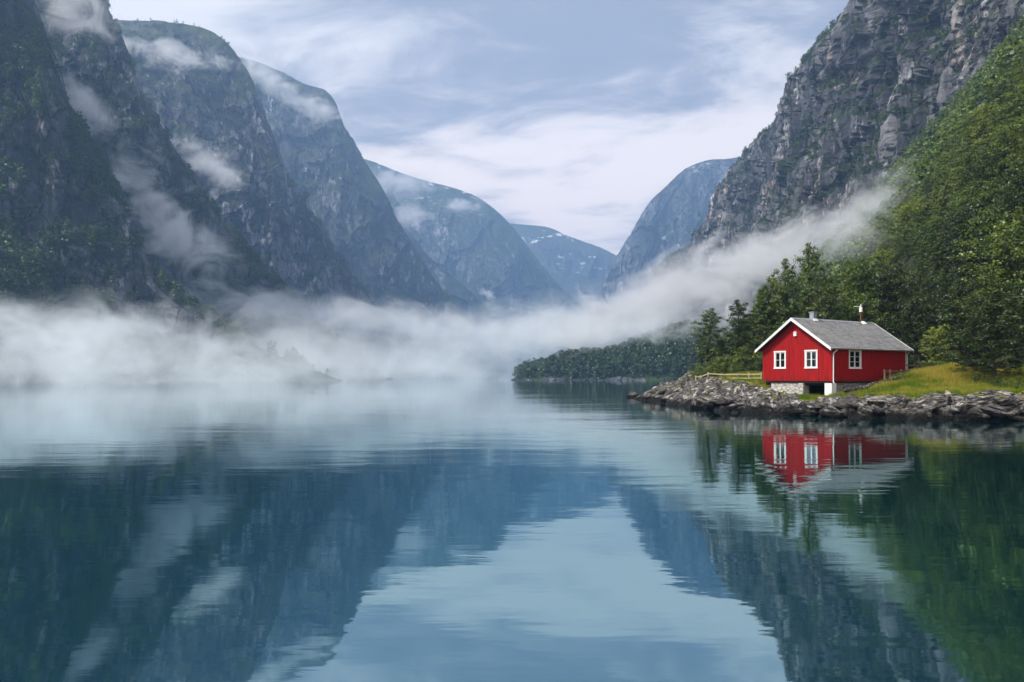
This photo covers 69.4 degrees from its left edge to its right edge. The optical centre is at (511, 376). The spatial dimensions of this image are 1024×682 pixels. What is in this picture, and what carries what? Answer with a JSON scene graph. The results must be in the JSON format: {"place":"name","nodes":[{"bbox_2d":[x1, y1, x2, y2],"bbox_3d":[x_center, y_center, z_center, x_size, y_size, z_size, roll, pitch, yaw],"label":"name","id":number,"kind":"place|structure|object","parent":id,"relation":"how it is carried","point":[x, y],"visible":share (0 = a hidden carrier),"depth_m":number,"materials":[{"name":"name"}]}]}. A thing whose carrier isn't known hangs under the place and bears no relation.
{"place":"outdoors","nodes":[
{"label":"outdoors","id":0,"kind":"place"},
{"bbox_2d":[0,0,341,381],"bbox_3d":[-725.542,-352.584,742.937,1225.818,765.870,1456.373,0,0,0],"label":"mountain","id":1,"kind":"structure","parent":0,"point":[32,140],"depth_m":477.72,"materials":[{"name":"stone"}]},
{"bbox_2d":[0,0,330,381],"bbox_3d":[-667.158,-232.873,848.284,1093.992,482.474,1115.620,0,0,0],"label":"forest","id":2,"kind":"object","parent":1,"relation":"on","point":[90,333],"visible":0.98,"depth_m":462.97,"materials":[{"name":"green plant"}]},
{"bbox_2d":[35,0,392,378],"bbox_3d":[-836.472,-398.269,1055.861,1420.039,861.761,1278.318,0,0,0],"label":"mountain","id":3,"kind":"structure","parent":0,"point":[248,302],"depth_m":788.03,"materials":[{"name":"stone"}]},
{"bbox_2d":[34,0,378,378],"bbox_3d":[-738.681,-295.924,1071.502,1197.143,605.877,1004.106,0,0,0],"label":"forest","id":4,"kind":"object","parent":3,"relation":"on","point":[321,365],"visible":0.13,"depth_m":790.91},
{"bbox_2d":[116,20,441,377],"bbox_3d":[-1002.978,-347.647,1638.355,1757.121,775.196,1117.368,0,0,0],"label":"mountain","id":5,"kind":"structure","parent":0,"point":[173,55],"depth_m":1332.85,"materials":[{"name":"stone"}]},
{"bbox_2d":[121,18,438,377],"bbox_3d":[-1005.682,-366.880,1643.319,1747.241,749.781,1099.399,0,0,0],"label":"forest","id":6,"kind":"object","parent":5,"relation":"on","point":[361,340],"visible":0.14,"depth_m":1325.74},
{"bbox_2d":[239,57,511,377],"bbox_3d":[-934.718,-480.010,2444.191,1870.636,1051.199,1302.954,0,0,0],"label":"mountain","id":7,"kind":"structure","parent":0,"point":[327,168],"depth_m":2149.89,"materials":[{"name":"stone"}]},
{"bbox_2d":[351,249,505,376],"bbox_3d":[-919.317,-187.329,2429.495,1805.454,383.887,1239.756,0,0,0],"label":"forest","id":8,"kind":"object","parent":7,"relation":"on","point":[468,361],"visible":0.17,"depth_m":2098.01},
{"bbox_2d":[397,219,529,377],"bbox_3d":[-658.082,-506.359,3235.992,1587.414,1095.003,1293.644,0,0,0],"label":"mountain","id":9,"kind":"structure","parent":0,"point":[505,348],"depth_m":2941.22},
{"bbox_2d":[364,159,589,360],"bbox_3d":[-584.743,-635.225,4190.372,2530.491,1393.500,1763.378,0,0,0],"label":"mountain","id":10,"kind":"structure","parent":0,"point":[478,248],"depth_m":3660.51,"materials":[{"name":"stone"}]},
{"bbox_2d":[109,0,849,254],"label":"sky","id":11,"kind":"structure","parent":0,"point":[568,117],"materials":[{"name":"blue"}]},
{"bbox_2d":[0,377,1023,681],"bbox_3d":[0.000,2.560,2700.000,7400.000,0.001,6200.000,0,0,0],"label":"water","id":12,"kind":"structure","parent":0,"point":[392,531],"depth_m":11.79,"materials":[{"name":"liquid"}]},
{"bbox_2d":[510,223,616,313],"bbox_3d":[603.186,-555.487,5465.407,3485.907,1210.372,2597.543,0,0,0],"label":"mountain","id":13,"kind":"structure","parent":0,"point":[578,270],"depth_m":4966.27,"materials":[{"name":"stone"}]},
{"bbox_2d":[512,357,698,380],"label":"headland","id":14,"kind":"structure","parent":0,"point":[648,377],"depth_m":519.29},
{"bbox_2d":[512,318,739,379],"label":"forest","id":15,"kind":"object","parent":14,"relation":"on","point":[656,347],"visible":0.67,"depth_m":547.03,"materials":[{"name":"plant"}]},
{"bbox_2d":[572,157,736,349],"bbox_3d":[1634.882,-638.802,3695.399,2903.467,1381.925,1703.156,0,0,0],"label":"mountain","id":16,"kind":"structure","parent":0,"point":[674,214],"depth_m":3215.35,"materials":[{"name":"stone"}]},
{"bbox_2d":[631,0,1023,336],"bbox_3d":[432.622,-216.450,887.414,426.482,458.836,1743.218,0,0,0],"label":"mountain","id":17,"kind":"structure","parent":0,"point":[849,54],"depth_m":664.93,"materials":[{"name":"stone"}]},
{"bbox_2d":[631,0,1020,335],"bbox_3d":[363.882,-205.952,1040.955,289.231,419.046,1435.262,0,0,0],"label":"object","id":18,"kind":"object","parent":17,"relation":"on","point":[805,57],"visible":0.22,"depth_m":667.10,"materials":[{"name":"stone"}]},
{"bbox_2d":[639,77,1023,420],"bbox_3d":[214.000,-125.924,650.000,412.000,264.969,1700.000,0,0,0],"label":"hillside","id":19,"kind":"structure","parent":0,"point":[755,397],"depth_m":56.45,"materials":[{"name":"stone"}]},
{"bbox_2d":[665,385,682,393],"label":"boulder","id":20,"kind":"object","parent":19,"relation":"on","point":[673,389],"visible":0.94,"depth_m":75.10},
{"bbox_2d":[684,363,714,380],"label":"shrub","id":21,"kind":"object","parent":19,"relation":"on","point":[695,373],"visible":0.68,"depth_m":87.87,"materials":[{"name":"green plant"}]},
{"bbox_2d":[689,308,729,371],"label":"tree","id":22,"kind":"object","parent":19,"relation":"on","point":[711,336],"visible":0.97,"depth_m":89.99,"materials":[{"name":"green plant"}]},
{"bbox_2d":[698,360,730,376],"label":"shrub","id":23,"kind":"object","parent":19,"relation":"on","point":[713,368],"visible":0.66,"depth_m":85.60,"materials":[{"name":"green plant"}]},
{"bbox_2d":[709,398,731,405],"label":"boulder","id":24,"kind":"object","parent":19,"relation":"on","point":[718,401],"visible":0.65,"depth_m":56.01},
{"bbox_2d":[713,336,728,368],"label":"tree","id":25,"kind":"object","parent":19,"relation":"on","point":[721,347],"visible":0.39,"depth_m":92.95,"materials":[{"name":"green plant"}]},
{"bbox_2d":[709,355,746,373],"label":"shrub","id":26,"kind":"object","parent":19,"relation":"on","point":[724,362],"visible":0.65,"depth_m":86.60,"materials":[{"name":"green plant"}]},
{"bbox_2d":[695,372,761,380],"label":"wooden fence","id":27,"kind":"object","parent":19,"relation":"on","point":[722,374],"visible":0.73,"depth_m":76.86,"materials":[{"name":"brown wood"}]},
{"bbox_2d":[714,346,762,371],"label":"shrub","id":28,"kind":"object","parent":19,"relation":"on","point":[740,357],"visible":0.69,"depth_m":85.75,"materials":[{"name":"green plant"}]},
{"bbox_2d":[716,299,760,369],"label":"tree","id":29,"kind":"object","parent":19,"relation":"on","point":[740,330],"visible":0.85,"depth_m":88.31,"materials":[{"name":"green plant"}]},
{"bbox_2d":[724,334,763,371],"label":"shrub","id":30,"kind":"object","parent":19,"relation":"on","point":[750,345],"visible":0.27,"depth_m":87.72,"materials":[{"name":"green plant"}]},
{"bbox_2d":[723,320,764,367],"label":"tree","id":31,"kind":"object","parent":19,"relation":"on","point":[749,330],"visible":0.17,"depth_m":98.33,"materials":[{"name":"green plant"}]},
{"bbox_2d":[742,353,762,371],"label":"shrub","id":32,"kind":"object","parent":19,"relation":"on","point":[759,363],"visible":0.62,"depth_m":83.90,"materials":[{"name":"green plant"}]},
{"bbox_2d":[744,284,778,361],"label":"tree","id":33,"kind":"object","parent":19,"relation":"on","point":[762,302],"visible":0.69,"depth_m":94.37,"materials":[{"name":"green plant"}]},
{"bbox_2d":[754,274,790,339],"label":"tree","id":34,"kind":"object","parent":19,"relation":"on","point":[774,293],"visible":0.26,"depth_m":96.18,"materials":[{"name":"green plant"}]},
{"bbox_2d":[764,258,808,332],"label":"tree","id":35,"kind":"object","parent":19,"relation":"on","point":[782,295],"visible":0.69,"depth_m":91.92,"materials":[{"name":"green plant"}]},
{"bbox_2d":[768,293,820,326],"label":"tree","id":36,"kind":"object","parent":19,"relation":"on","point":[797,296],"visible":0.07,"depth_m":97.32,"materials":[{"name":"green plant"}]},
{"bbox_2d":[788,242,833,318],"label":"tree","id":37,"kind":"object","parent":19,"relation":"on","point":[814,265],"visible":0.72,"depth_m":83.46,"materials":[{"name":"green plant"}]},
{"bbox_2d":[706,370,919,399],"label":"grass","id":38,"kind":"structure","parent":19,"relation":"on","point":[759,381],"depth_m":75.00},
{"bbox_2d":[805,400,828,409],"bbox_3d":[20.814,1.940,49.657,2.176,0.584,1.568,6,4,6],"label":"boulder","id":39,"kind":"object","parent":19,"relation":"on","point":[818,405],"visible":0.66,"depth_m":49.27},
{"bbox_2d":[807,273,843,319],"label":"tree","id":40,"kind":"object","parent":19,"relation":"on","point":[832,293],"visible":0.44,"depth_m":87.61,"materials":[{"name":"green plant"}]},
{"bbox_2d":[819,407,843,417],"bbox_3d":[20.540,2.482,47.225,1.920,0.801,1.473,21,-11,-26],"label":"boulder","id":41,"kind":"object","parent":19,"relation":"on","point":[831,412],"visible":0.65,"depth_m":46.71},
{"bbox_2d":[754,305,913,394],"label":"cottage","id":42,"kind":"structure","parent":19,"relation":"on","point":[801,355],"depth_m":62.97,"materials":[{"name":"red wood"}]},
{"bbox_2d":[773,351,785,368],"bbox_3d":[23.328,-1.475,64.373,0.140,1.550,1.300,0,0,-31],"label":"window","id":43,"kind":"structure","parent":42,"relation":"in","point":[779,358],"depth_m":64.35,"materials":[{"name":"white paint"}]},
{"bbox_2d":[804,350,817,368],"bbox_3d":[24.972,-1.475,61.685,0.215,1.550,1.300,0,0,-31],"label":"window","id":44,"kind":"structure","parent":42,"relation":"in","point":[813,352],"depth_m":61.65,"materials":[{"name":"white paint"}]},
{"bbox_2d":[849,350,861,368],"bbox_3d":[28.519,-1.475,61.513,1.700,1.610,0.140,0,0,-31],"label":"window","id":45,"kind":"structure","parent":42,"relation":"in","point":[854,355],"depth_m":61.49,"materials":[{"name":"white paint"}]},
{"bbox_2d":[828,401,858,407],"bbox_3d":[22.013,1.842,48.438,2.425,0.556,1.092,-3,-6,16],"label":"boulder","id":46,"kind":"object","parent":19,"relation":"on","point":[841,404],"visible":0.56,"depth_m":48.27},
{"bbox_2d":[826,291,890,330],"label":"tree","id":47,"kind":"object","parent":19,"relation":"on","point":[856,301],"visible":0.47,"depth_m":85.14,"materials":[{"name":"green plant"}]},
{"bbox_2d":[702,14,1023,371],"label":"forest","id":48,"kind":"object","parent":19,"relation":"on","point":[851,235],"visible":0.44,"depth_m":297.43,"materials":[{"name":"green plant"}]},
{"bbox_2d":[858,406,875,413],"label":"boulder","id":49,"kind":"object","parent":19,"relation":"on","point":[866,409],"visible":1,"depth_m":44.36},
{"bbox_2d":[818,254,916,330],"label":"tree","id":50,"kind":"object","parent":19,"relation":"on","point":[854,279],"visible":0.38,"depth_m":94.89,"materials":[{"name":"green plant"}]},
{"bbox_2d":[843,373,907,392],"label":"stone wall","id":51,"kind":"structure","parent":19,"relation":"on","point":[848,389],"depth_m":59.37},
{"bbox_2d":[835,261,930,346],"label":"tree","id":52,"kind":"object","parent":19,"relation":"on","point":[894,295],"visible":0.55,"depth_m":90.77,"materials":[{"name":"green plant"}]},
{"bbox_2d":[864,395,904,408],"bbox_3d":[23.276,1.658,46.279,2.232,0.996,1.722,0,0,36],"label":"boulder","id":53,"kind":"object","parent":19,"relation":"on","point":[886,400],"visible":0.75,"depth_m":45.84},
{"bbox_2d":[865,248,905,280],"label":"tree","id":54,"kind":"object","parent":19,"relation":"on","point":[885,261],"visible":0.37,"depth_m":146.50,"materials":[{"name":"green plant"}]},
{"bbox_2d":[874,207,910,241],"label":"tree","id":55,"kind":"object","parent":19,"relation":"on","point":[891,219],"visible":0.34,"depth_m":198.30,"materials":[{"name":"green plant"}]},
{"bbox_2d":[891,226,913,260],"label":"tree","id":56,"kind":"object","parent":19,"relation":"on","point":[900,250],"visible":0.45,"depth_m":159.31,"materials":[{"name":"green plant"}]},
{"bbox_2d":[888,202,925,247],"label":"tree","id":57,"kind":"object","parent":19,"relation":"on","point":[907,209],"visible":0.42,"depth_m":166.06,"materials":[{"name":"green plant"}]},
{"bbox_2d":[797,362,1023,399],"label":"grass","id":58,"kind":"structure","parent":19,"relation":"on","point":[941,378],"depth_m":57.53,"materials":[{"name":"plant"}]},
{"bbox_2d":[906,413,927,420],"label":"boulder","id":59,"kind":"object","parent":19,"relation":"on","point":[916,417],"visible":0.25,"depth_m":43.64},
{"bbox_2d":[900,195,938,228],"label":"tree","id":60,"kind":"object","parent":19,"relation":"on","point":[921,199],"visible":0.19,"depth_m":168.55,"materials":[{"name":"green plant"}]},
{"bbox_2d":[894,204,947,259],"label":"tree","id":61,"kind":"object","parent":19,"relation":"on","point":[923,216],"visible":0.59,"depth_m":138.93,"materials":[{"name":"green plant"}]},
{"bbox_2d":[911,236,934,290],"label":"tree","id":62,"kind":"object","parent":19,"relation":"on","point":[921,256],"visible":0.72,"depth_m":122.84,"materials":[{"name":"green plant"}]},
{"bbox_2d":[884,293,963,364],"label":"tree","id":63,"kind":"object","parent":19,"relation":"on","point":[912,327],"visible":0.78,"depth_m":85.68,"materials":[{"name":"green plant"}]},
{"bbox_2d":[913,398,937,404],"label":"boulder","id":64,"kind":"object","parent":19,"relation":"on","point":[927,401],"visible":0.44,"depth_m":46.25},
{"bbox_2d":[918,175,934,204],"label":"tree","id":65,"kind":"object","parent":19,"relation":"on","point":[926,182],"visible":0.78,"depth_m":190.11,"materials":[{"name":"green plant"}]},
{"bbox_2d":[909,219,947,264],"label":"tree","id":66,"kind":"object","parent":19,"relation":"on","point":[933,228],"visible":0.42,"depth_m":128.99,"materials":[{"name":"green plant"}]},
{"bbox_2d":[903,269,954,319],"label":"tree","id":67,"kind":"object","parent":19,"relation":"on","point":[917,281],"visible":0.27,"depth_m":98.09,"materials":[{"name":"green plant"}]},
{"bbox_2d":[923,404,941,413],"bbox_3d":[25.757,2.013,45.980,2.269,0.689,1.424,-7,6,-37],"label":"boulder","id":68,"kind":"object","parent":19,"relation":"on","point":[932,409],"visible":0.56,"depth_m":45.20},
{"bbox_2d":[919,216,950,247],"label":"tree","id":69,"kind":"object","parent":19,"relation":"on","point":[936,218],"visible":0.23,"depth_m":134.47,"materials":[{"name":"green plant"}]},
{"bbox_2d":[920,230,952,298],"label":"tree","id":70,"kind":"object","parent":19,"relation":"on","point":[937,251],"visible":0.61,"depth_m":106.23,"materials":[{"name":"green plant"}]},
{"bbox_2d":[925,152,949,188],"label":"tree","id":71,"kind":"object","parent":19,"relation":"on","point":[943,166],"visible":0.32,"depth_m":177.39,"materials":[{"name":"green plant"}]},
{"bbox_2d":[918,270,958,327],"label":"tree","id":72,"kind":"object","parent":19,"relation":"on","point":[933,283],"visible":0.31,"depth_m":92.71,"materials":[{"name":"green plant"}]},
{"bbox_2d":[918,323,960,363],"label":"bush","id":73,"kind":"object","parent":19,"relation":"on","point":[937,332],"visible":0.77,"depth_m":71.78,"materials":[{"name":"green plant"}]},
{"bbox_2d":[929,393,950,406],"bbox_3d":[27.155,1.562,47.010,1.663,1.101,1.854,0,0,21],"label":"boulder","id":74,"kind":"object","parent":19,"relation":"on","point":[942,400],"visible":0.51,"depth_m":46.28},
{"bbox_2d":[932,192,951,221],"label":"tree","id":75,"kind":"object","parent":19,"relation":"on","point":[942,203],"visible":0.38,"depth_m":140.63,"materials":[{"name":"green plant"}]},
{"bbox_2d":[931,275,954,336],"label":"tree","id":76,"kind":"object","parent":19,"relation":"on","point":[943,284],"visible":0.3,"depth_m":89.83,"materials":[{"name":"green plant"}]},
{"bbox_2d":[935,170,953,202],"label":"tree","id":77,"kind":"object","parent":19,"relation":"on","point":[946,179],"visible":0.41,"depth_m":158.03,"materials":[{"name":"green plant"}]},
{"bbox_2d":[932,224,961,261],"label":"tree","id":78,"kind":"object","parent":19,"relation":"on","point":[949,230],"visible":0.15,"depth_m":117.30,"materials":[{"name":"green plant"}]},
{"bbox_2d":[921,280,992,361],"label":"tree","id":79,"kind":"object","parent":19,"relation":"on","point":[961,290],"visible":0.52,"depth_m":79.77,"materials":[{"name":"green plant"}]},
{"bbox_2d":[926,203,995,284],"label":"tree","id":80,"kind":"object","parent":19,"relation":"on","point":[959,221],"visible":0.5,"depth_m":97.90,"materials":[{"name":"green plant"}]},
{"bbox_2d":[942,146,982,187],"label":"tree","id":81,"kind":"object","parent":19,"relation":"on","point":[961,152],"visible":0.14,"depth_m":145.25,"materials":[{"name":"green plant"}]},
{"bbox_2d":[936,161,993,209],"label":"tree","id":82,"kind":"object","parent":19,"relation":"on","point":[953,185],"visible":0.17,"depth_m":135.55,"materials":[{"name":"green plant"}]},
{"bbox_2d":[942,112,988,156],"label":"tree","id":83,"kind":"object","parent":19,"relation":"on","point":[969,122],"visible":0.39,"depth_m":164.92,"materials":[{"name":"green plant"}]},
{"bbox_2d":[939,185,992,238],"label":"tree","id":84,"kind":"object","parent":19,"relation":"on","point":[948,206],"visible":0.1,"depth_m":111.42,"materials":[{"name":"green plant"}]},
{"bbox_2d":[939,146,1002,203],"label":"tree","id":85,"kind":"object","parent":19,"relation":"on","point":[965,164],"visible":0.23,"depth_m":125.69,"materials":[{"name":"green plant"}]},
{"bbox_2d":[957,125,988,152],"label":"tree","id":86,"kind":"object","parent":19,"relation":"on","point":[976,137],"visible":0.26,"depth_m":158.37,"materials":[{"name":"green plant"}]},
{"bbox_2d":[926,290,1023,376],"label":"tree","id":87,"kind":"object","parent":19,"relation":"on","point":[997,333],"visible":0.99,"depth_m":57.03,"materials":[{"name":"green plant"}]},
{"bbox_2d":[949,176,1006,251],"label":"tree","id":88,"kind":"object","parent":19,"relation":"on","point":[973,189],"visible":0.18,"depth_m":103.34,"materials":[{"name":"green plant"}]},
{"bbox_2d":[965,369,991,382],"bbox_3d":[35.996,-0.033,56.957,1.977,1.107,2.007,0,0,37],"label":"shrub","id":89,"kind":"object","parent":19,"relation":"on","point":[972,375],"visible":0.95,"depth_m":56.82,"materials":[{"name":"green plant"}]},
{"bbox_2d":[947,204,1023,300],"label":"tree","id":90,"kind":"object","parent":19,"relation":"on","point":[1005,217],"visible":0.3,"depth_m":81.91,"materials":[{"name":"green plant"}]},
{"bbox_2d":[959,98,1011,148],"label":"tree","id":91,"kind":"object","parent":19,"relation":"on","point":[984,113],"visible":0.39,"depth_m":151.91,"materials":[{"name":"green plant"}]},
{"bbox_2d":[950,183,1023,252],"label":"tree","id":92,"kind":"object","parent":19,"relation":"on","point":[989,197],"visible":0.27,"depth_m":92.84,"materials":[{"name":"green plant"}]},
{"bbox_2d":[954,220,1023,342],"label":"tree","id":93,"kind":"object","parent":19,"relation":"on","point":[1014,233],"visible":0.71,"depth_m":75.76,"materials":[{"name":"green plant"}]},
{"bbox_2d":[961,389,1017,407],"bbox_3d":[29.204,1.432,45.222,3.003,1.373,2.770,0,0,18],"label":"boulder","id":94,"kind":"object","parent":19,"relation":"on","point":[1004,398],"visible":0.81,"depth_m":44.48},
{"bbox_2d":[963,142,1017,199],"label":"tree","id":95,"kind":"object","parent":19,"relation":"on","point":[981,169],"visible":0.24,"depth_m":120.62,"materials":[{"name":"green plant"}]},
{"bbox_2d":[960,160,1023,240],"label":"tree","id":96,"kind":"object","parent":19,"relation":"on","point":[1018,181],"visible":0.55,"depth_m":84.39,"materials":[{"name":"green plant"}]},
{"bbox_2d":[978,84,1007,110],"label":"tree","id":97,"kind":"object","parent":19,"relation":"on","point":[991,96],"visible":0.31,"depth_m":209.25,"materials":[{"name":"green plant"}]},
{"bbox_2d":[968,124,1021,184],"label":"tree","id":98,"kind":"object","parent":19,"relation":"on","point":[996,157],"visible":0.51,"depth_m":115.91,"materials":[{"name":"green plant"}]},
{"bbox_2d":[981,109,1008,138],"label":"tree","id":99,"kind":"object","parent":19,"relation":"on","point":[997,118],"visible":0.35,"depth_m":137.90,"materials":[{"name":"green plant"}]},
{"bbox_2d":[979,375,1013,386],"bbox_3d":[35.404,0.402,53.952,1.977,1.107,2.007,0,0,-12],"label":"shrub","id":100,"kind":"object","parent":19,"relation":"on","point":[997,381],"visible":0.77,"depth_m":53.84,"materials":[{"name":"green plant"}]},
{"bbox_2d":[979,406,1015,419],"bbox_3d":[28.600,2.178,43.566,2.562,0.525,1.477,18,-6,-23],"label":"boulder","id":101,"kind":"object","parent":19,"relation":"on","point":[997,413],"visible":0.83,"depth_m":43.14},
{"bbox_2d":[993,80,1008,114],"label":"tree","id":102,"kind":"object","parent":19,"relation":"on","point":[1002,89],"visible":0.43,"depth_m":165.29,"materials":[{"name":"green plant"}]},
{"bbox_2d":[982,274,1023,363],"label":"tree","id":103,"kind":"object","parent":19,"relation":"on","point":[1018,292],"visible":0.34,"depth_m":61.64,"materials":[{"name":"green plant"}]},
{"bbox_2d":[984,115,1023,178],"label":"tree","id":104,"kind":"object","parent":19,"relation":"on","point":[1019,126],"visible":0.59,"depth_m":109.25,"materials":[{"name":"green plant"}]},
{"bbox_2d":[986,404,1023,413],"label":"boulder","id":105,"kind":"object","parent":19,"relation":"on","point":[1005,409],"visible":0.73,"depth_m":43.28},
{"bbox_2d":[990,62,1023,98],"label":"tree","id":106,"kind":"object","parent":19,"relation":"on","point":[1010,73],"visible":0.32,"depth_m":170.50,"materials":[{"name":"green plant"}]},
{"bbox_2d":[996,82,1023,141],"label":"tree","id":107,"kind":"object","parent":19,"relation":"on","point":[1019,111],"visible":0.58,"depth_m":116.40,"materials":[{"name":"green plant"}]},
{"bbox_2d":[999,80,1023,130],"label":"tree","id":108,"kind":"object","parent":19,"relation":"on","point":[1013,115],"visible":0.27,"depth_m":139.81,"materials":[{"name":"green plant"}]},
{"bbox_2d":[1000,377,1023,388],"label":"shrub","id":109,"kind":"object","parent":19,"relation":"on","point":[1016,384],"visible":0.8,"depth_m":51.88,"materials":[{"name":"green plant"}]},
{"bbox_2d":[1010,139,1023,167],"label":"tree","id":110,"kind":"object","parent":19,"relation":"on","point":[1021,147],"visible":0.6,"depth_m":103.95,"materials":[{"name":"green plant"}]},
{"bbox_2d":[1012,67,1023,91],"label":"tree","id":111,"kind":"object","parent":19,"relation":"on","point":[1015,73],"visible":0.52,"depth_m":166.00,"materials":[{"name":"green plant"}]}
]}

